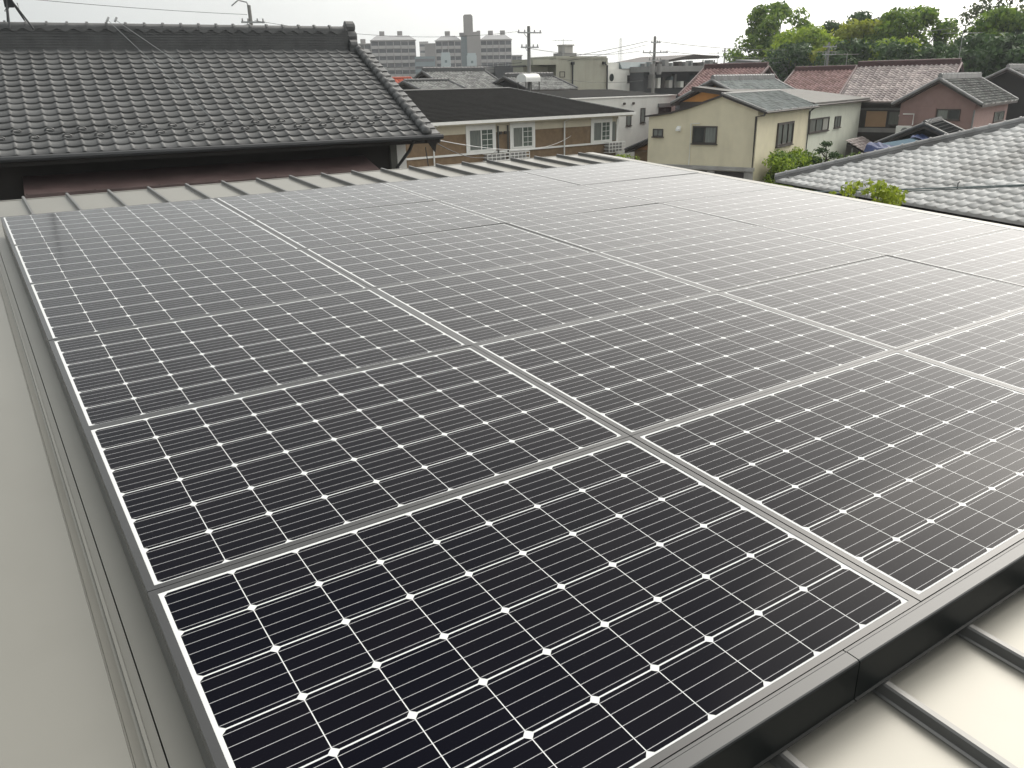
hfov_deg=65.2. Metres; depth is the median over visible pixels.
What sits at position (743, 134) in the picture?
cream house
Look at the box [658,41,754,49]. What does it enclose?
overhead wire
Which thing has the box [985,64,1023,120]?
grey tiled house
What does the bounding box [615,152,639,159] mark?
garden shrub
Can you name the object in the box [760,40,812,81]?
broadleaf tree
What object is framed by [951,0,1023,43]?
broadleaf tree
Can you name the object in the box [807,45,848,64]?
broadleaf tree
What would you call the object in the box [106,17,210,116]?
stay wire
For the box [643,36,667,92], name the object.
utility pole
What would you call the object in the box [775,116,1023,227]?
grey hip roof house
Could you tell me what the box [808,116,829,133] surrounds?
window
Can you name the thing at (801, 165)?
hedge bush
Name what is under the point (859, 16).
broadleaf tree
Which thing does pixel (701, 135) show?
window
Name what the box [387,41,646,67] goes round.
overhead wire
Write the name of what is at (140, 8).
overhead wire
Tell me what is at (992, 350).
solar panel
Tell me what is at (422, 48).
apartment tower
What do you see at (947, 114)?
window
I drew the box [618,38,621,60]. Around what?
lattice tower
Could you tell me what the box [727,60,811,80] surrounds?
long grey roof
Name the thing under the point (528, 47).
utility pole
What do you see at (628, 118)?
window
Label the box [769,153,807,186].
hedge bush
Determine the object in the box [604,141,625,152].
caged outdoor unit
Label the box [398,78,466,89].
roof
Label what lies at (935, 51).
broadleaf tree
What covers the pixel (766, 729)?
front cover
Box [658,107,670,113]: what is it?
window
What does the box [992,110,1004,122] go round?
window
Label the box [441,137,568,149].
overhead wire
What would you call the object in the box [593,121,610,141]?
window
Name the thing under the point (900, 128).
outdoor unit
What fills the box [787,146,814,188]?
hedge bush
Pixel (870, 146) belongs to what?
blue sheet roof
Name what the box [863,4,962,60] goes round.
broadleaf tree
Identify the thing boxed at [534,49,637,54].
overhead wire
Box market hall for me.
[629,60,716,109]
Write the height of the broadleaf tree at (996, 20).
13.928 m
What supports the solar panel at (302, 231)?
on the mounting rails
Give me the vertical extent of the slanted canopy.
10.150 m
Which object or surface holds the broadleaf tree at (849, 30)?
on the ground
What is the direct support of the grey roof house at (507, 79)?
on the ground
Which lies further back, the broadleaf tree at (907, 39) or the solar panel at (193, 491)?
the broadleaf tree at (907, 39)
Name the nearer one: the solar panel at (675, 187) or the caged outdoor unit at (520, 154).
the solar panel at (675, 187)
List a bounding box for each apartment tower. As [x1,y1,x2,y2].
[356,31,415,77]
[419,41,427,55]
[423,14,522,66]
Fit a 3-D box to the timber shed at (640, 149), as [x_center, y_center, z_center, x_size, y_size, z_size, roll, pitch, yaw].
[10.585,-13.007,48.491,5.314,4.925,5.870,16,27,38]
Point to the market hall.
(675, 78)
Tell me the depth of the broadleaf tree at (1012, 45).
71.47 m
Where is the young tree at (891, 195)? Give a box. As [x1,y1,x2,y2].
[829,178,908,205]
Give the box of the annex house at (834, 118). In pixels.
[691,86,870,164]
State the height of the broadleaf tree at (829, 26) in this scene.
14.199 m
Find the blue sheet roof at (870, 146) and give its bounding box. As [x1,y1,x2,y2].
[864,134,929,151]
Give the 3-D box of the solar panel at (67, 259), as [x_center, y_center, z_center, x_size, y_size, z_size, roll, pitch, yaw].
[-2.190,-0.827,4.942,1.486,0.038,1.006,-14,27,-31]
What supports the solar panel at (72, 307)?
on the mounting rails
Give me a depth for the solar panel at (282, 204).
6.43 m
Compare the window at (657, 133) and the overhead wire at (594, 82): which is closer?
the window at (657, 133)
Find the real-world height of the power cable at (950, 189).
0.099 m
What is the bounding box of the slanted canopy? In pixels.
[619,55,719,61]
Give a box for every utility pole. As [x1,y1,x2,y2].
[231,0,264,24]
[518,26,541,90]
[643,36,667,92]
[822,42,836,65]
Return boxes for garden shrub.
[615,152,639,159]
[819,152,859,162]
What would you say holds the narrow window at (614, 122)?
in the flats
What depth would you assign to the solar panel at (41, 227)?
5.65 m
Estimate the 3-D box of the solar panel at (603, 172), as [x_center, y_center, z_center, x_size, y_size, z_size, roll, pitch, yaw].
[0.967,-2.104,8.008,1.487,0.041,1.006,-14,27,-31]
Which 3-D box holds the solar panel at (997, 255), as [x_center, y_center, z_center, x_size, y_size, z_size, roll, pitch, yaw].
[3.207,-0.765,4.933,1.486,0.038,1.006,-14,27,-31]
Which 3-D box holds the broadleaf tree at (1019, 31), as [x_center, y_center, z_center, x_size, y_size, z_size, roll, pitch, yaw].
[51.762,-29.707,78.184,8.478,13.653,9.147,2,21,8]
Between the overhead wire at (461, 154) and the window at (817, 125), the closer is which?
the overhead wire at (461, 154)
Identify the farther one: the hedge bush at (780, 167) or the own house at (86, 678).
the hedge bush at (780, 167)
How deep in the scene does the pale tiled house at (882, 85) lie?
54.01 m
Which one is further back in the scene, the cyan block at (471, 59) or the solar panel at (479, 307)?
the cyan block at (471, 59)
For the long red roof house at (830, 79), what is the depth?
64.62 m
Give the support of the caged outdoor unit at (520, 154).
attached to the flats
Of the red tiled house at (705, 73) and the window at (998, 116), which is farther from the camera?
the red tiled house at (705, 73)
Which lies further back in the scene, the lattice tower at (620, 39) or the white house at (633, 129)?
the lattice tower at (620, 39)
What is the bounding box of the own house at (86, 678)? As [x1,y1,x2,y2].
[0,152,1023,767]
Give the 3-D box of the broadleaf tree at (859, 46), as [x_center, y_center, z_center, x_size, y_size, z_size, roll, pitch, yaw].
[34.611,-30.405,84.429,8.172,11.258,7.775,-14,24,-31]
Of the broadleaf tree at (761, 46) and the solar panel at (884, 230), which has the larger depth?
the broadleaf tree at (761, 46)
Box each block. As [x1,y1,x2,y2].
[415,56,434,74]
[441,52,450,66]
[467,53,476,66]
[512,56,607,89]
[607,58,647,90]
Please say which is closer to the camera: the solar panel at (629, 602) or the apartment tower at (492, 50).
the solar panel at (629, 602)
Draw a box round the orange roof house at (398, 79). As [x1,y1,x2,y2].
[392,76,411,82]
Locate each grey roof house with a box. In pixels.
[412,66,502,87]
[492,72,577,90]
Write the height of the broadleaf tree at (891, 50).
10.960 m
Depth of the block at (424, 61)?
339.19 m
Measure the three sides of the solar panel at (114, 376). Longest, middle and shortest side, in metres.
1.486 x 1.006 x 0.040 m
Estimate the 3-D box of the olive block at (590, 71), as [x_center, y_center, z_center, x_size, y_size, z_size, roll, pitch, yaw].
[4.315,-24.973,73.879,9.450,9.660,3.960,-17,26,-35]
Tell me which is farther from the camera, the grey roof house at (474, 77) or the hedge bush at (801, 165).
the grey roof house at (474, 77)
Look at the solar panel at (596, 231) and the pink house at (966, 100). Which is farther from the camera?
the pink house at (966, 100)
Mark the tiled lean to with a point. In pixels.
(857, 145)
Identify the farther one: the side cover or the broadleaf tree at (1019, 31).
the broadleaf tree at (1019, 31)
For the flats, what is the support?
on the ground
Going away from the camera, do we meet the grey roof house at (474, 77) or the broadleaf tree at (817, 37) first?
the grey roof house at (474, 77)
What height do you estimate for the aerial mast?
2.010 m
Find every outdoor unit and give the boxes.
[483,152,509,161]
[506,150,529,159]
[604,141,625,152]
[895,126,911,132]
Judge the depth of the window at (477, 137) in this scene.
43.02 m
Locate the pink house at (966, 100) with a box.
[891,72,1018,129]
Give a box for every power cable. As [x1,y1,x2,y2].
[816,184,1023,191]
[827,185,1023,193]
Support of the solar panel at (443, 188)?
on the mounting rails
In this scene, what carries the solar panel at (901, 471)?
attached to the mounting rails
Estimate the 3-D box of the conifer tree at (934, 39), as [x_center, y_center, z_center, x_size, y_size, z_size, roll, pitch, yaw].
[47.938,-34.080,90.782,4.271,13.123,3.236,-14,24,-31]
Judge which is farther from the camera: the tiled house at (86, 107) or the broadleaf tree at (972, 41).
the broadleaf tree at (972, 41)
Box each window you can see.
[468,128,493,151]
[512,126,532,147]
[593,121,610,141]
[612,121,615,139]
[626,116,631,125]
[640,108,645,123]
[651,129,663,137]
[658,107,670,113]
[690,126,717,144]
[775,121,794,147]
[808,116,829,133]
[833,116,841,128]
[886,111,899,125]
[936,109,960,120]
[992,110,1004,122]
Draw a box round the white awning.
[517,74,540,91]
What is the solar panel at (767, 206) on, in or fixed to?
on the mounting rails
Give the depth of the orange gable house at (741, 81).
52.47 m
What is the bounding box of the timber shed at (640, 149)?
[624,138,647,161]
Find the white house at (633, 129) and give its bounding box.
[533,89,675,158]
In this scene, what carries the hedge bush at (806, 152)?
on the ground
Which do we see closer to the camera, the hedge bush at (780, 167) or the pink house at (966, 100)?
the hedge bush at (780, 167)
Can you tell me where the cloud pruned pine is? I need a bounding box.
[811,141,840,162]
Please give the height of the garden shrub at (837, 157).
3.771 m
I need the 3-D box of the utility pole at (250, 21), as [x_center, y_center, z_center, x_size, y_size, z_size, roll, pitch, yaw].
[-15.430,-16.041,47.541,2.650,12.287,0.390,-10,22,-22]
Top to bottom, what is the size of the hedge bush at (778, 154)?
4.157 m
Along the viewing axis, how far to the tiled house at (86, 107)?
15.52 m
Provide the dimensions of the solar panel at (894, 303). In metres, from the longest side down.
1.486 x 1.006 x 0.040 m
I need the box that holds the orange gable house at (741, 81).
[670,74,794,108]
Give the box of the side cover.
[2,226,212,767]
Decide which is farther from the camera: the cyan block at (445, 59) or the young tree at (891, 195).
the cyan block at (445, 59)
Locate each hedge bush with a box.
[762,149,794,181]
[762,153,793,186]
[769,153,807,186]
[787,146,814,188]
[788,153,809,188]
[802,149,821,190]
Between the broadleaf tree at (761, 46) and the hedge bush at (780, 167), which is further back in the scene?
the broadleaf tree at (761, 46)
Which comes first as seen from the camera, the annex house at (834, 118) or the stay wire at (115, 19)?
the stay wire at (115, 19)
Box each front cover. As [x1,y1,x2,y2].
[653,651,858,767]
[843,539,1023,701]
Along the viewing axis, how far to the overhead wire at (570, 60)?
71.56 m
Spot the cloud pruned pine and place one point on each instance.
(825, 144)
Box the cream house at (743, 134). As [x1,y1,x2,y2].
[644,89,818,181]
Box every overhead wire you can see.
[42,0,246,14]
[255,20,517,36]
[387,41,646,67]
[437,143,492,157]
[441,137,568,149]
[492,44,647,69]
[532,73,648,82]
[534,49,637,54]
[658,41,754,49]
[664,51,748,57]
[920,24,970,30]
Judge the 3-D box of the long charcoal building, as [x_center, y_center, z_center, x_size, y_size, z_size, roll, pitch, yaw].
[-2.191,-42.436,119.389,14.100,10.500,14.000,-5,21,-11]
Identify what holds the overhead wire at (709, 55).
attached to the utility pole at (652, 67)
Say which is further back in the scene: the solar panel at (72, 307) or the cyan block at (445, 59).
the cyan block at (445, 59)
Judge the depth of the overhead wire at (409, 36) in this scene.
52.92 m
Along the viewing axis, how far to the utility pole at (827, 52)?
77.51 m
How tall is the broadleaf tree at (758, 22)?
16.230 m
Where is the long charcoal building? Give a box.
[485,63,522,78]
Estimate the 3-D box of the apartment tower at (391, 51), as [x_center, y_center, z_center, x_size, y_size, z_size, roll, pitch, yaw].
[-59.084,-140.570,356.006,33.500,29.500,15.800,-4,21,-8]
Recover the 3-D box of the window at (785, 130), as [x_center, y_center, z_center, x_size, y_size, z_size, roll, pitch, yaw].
[14.777,-13.491,43.255,0.140,1.260,2.650,14,25,34]
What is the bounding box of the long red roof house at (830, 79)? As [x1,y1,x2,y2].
[784,65,855,93]
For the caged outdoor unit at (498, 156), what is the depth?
43.48 m
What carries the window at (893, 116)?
in the pale tiled house at (882, 85)
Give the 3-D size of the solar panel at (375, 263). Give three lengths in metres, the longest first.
1.486 x 1.006 x 0.039 m
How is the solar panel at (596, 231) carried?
on the mounting rails
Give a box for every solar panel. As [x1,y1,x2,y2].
[0,198,250,248]
[11,220,301,289]
[26,249,369,346]
[49,288,470,436]
[83,345,629,603]
[147,436,919,767]
[214,183,434,219]
[253,200,503,248]
[304,223,591,287]
[372,252,716,344]
[385,171,577,199]
[437,185,657,222]
[472,292,894,435]
[506,203,756,251]
[522,161,698,184]
[584,173,777,202]
[596,225,886,291]
[631,350,1023,601]
[661,187,879,224]
[719,256,1023,349]
[758,205,1009,254]
[887,228,1023,286]
[898,309,1023,390]
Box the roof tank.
[553,44,576,55]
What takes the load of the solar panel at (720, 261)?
on the mounting rails
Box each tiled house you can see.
[0,20,443,200]
[678,62,778,96]
[839,58,963,141]
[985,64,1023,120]
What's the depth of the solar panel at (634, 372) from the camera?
3.30 m
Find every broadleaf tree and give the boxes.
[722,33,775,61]
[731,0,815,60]
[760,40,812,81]
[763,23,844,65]
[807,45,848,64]
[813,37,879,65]
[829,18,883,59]
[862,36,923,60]
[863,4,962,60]
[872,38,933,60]
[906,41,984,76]
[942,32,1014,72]
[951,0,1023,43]
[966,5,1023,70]
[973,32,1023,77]
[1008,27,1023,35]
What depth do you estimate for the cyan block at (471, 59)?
234.29 m
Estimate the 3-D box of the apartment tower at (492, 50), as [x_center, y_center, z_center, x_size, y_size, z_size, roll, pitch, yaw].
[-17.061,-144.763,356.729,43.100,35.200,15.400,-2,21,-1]
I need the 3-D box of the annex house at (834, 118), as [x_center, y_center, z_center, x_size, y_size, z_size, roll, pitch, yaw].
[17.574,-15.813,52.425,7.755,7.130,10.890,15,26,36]
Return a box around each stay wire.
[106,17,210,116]
[114,17,258,117]
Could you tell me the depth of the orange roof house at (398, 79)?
83.09 m
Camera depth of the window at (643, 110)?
59.47 m
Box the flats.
[404,87,635,167]
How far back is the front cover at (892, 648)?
1.85 m
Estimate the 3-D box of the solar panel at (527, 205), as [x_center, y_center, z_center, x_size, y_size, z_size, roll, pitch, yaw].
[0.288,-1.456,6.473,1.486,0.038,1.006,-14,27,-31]
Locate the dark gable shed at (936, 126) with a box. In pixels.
[873,116,963,142]
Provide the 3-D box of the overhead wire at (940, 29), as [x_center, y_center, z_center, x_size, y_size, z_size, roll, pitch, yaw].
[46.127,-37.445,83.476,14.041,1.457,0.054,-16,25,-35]
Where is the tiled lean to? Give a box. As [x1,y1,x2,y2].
[845,136,871,156]
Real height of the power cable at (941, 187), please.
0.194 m
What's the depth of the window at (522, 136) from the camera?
44.65 m
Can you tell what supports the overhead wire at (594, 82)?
attached to the utility pole at (528, 47)
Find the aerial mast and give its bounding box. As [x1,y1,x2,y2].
[3,0,33,28]
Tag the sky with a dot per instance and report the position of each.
(595, 26)
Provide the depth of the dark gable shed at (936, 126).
40.03 m
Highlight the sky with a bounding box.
[0,0,1023,63]
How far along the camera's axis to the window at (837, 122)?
50.04 m
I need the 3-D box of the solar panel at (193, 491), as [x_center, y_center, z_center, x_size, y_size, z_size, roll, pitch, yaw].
[-0.510,0.177,2.636,1.487,0.040,1.006,-14,27,-31]
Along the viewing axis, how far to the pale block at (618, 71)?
84.87 m

